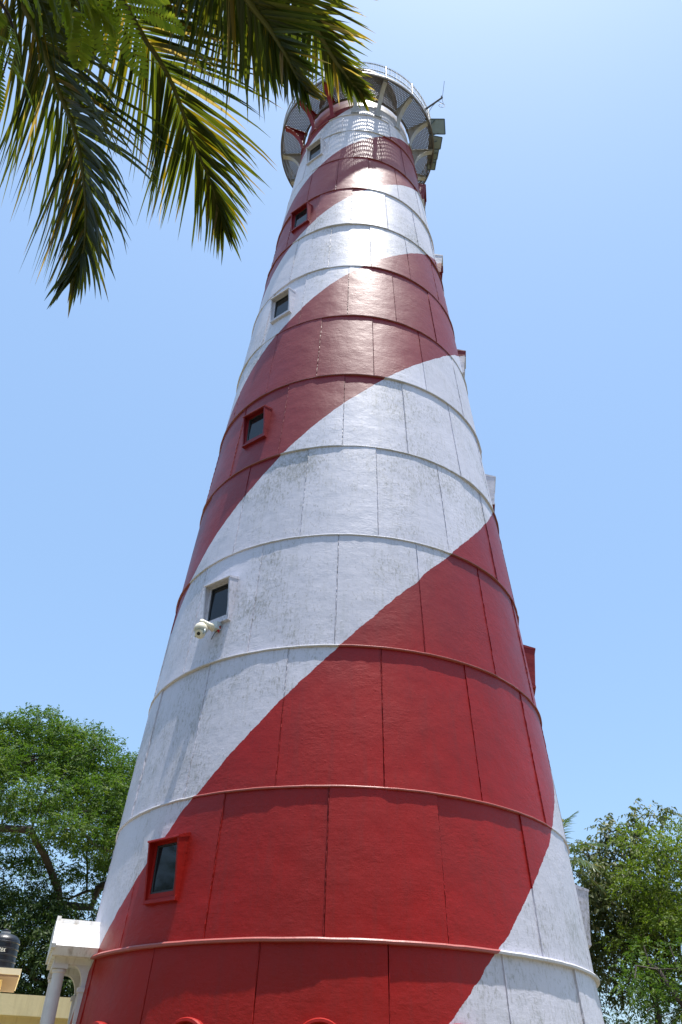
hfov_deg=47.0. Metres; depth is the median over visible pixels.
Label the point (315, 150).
window
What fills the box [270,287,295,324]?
window
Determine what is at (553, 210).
sky
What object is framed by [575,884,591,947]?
window
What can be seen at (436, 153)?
solar panel
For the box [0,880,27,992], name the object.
dense tree
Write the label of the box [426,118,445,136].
solar panel
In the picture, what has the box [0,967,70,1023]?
yellow building
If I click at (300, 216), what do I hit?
window
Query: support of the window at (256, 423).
in the lighthouse
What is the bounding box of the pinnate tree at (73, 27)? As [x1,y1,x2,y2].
[0,0,184,115]
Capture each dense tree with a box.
[0,870,99,997]
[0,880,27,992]
[591,918,630,1023]
[597,956,681,1023]
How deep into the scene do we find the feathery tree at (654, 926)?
29.27 m
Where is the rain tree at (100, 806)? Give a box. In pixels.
[0,702,138,936]
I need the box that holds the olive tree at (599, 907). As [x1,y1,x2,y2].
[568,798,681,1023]
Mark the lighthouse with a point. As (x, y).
(342, 805)
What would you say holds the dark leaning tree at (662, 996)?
on the ground
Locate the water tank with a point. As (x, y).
(9, 945)
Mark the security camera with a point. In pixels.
(202, 627)
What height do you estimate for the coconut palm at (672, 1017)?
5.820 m
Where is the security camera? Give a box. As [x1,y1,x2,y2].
[194,619,221,638]
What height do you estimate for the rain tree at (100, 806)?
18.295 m
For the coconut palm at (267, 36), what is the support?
on the ground
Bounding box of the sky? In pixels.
[0,0,681,1023]
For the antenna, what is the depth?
33.64 m
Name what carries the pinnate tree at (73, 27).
on the ground
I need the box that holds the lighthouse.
[40,61,604,1023]
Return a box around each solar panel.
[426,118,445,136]
[427,150,438,159]
[427,160,436,169]
[428,135,442,149]
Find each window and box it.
[142,832,189,905]
[203,575,238,622]
[242,405,271,448]
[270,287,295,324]
[291,201,312,233]
[306,137,325,165]
[418,183,426,207]
[434,254,442,278]
[457,349,465,377]
[485,474,495,512]
[523,645,535,696]
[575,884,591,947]
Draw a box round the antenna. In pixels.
[424,81,444,114]
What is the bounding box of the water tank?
[0,929,19,967]
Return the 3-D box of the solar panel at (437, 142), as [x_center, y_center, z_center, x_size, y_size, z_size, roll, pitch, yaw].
[4.160,-16.267,34.511,0.614,0.355,0.544,1,-37,1]
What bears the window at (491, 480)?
in the lighthouse
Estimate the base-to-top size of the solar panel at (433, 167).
0.257 m
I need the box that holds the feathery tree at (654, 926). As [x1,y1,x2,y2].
[595,815,681,995]
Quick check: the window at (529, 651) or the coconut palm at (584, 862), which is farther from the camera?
the coconut palm at (584, 862)
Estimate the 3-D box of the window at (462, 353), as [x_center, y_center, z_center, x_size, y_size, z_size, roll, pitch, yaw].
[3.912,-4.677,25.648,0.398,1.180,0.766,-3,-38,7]
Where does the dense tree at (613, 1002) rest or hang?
on the ground
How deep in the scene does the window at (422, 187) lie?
31.81 m
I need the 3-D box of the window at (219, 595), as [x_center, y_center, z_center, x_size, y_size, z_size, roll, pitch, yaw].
[-2.562,1.913,16.699,0.766,1.180,0.398,-24,-44,29]
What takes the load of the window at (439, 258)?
in the lighthouse
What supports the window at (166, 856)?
in the lighthouse
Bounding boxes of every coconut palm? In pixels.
[0,0,377,316]
[562,811,613,901]
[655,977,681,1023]
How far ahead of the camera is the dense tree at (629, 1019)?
34.05 m
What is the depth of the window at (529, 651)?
18.73 m
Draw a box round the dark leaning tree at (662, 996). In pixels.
[608,927,681,1023]
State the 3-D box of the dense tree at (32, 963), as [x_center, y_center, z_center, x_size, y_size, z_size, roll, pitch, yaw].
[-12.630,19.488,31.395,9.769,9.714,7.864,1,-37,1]

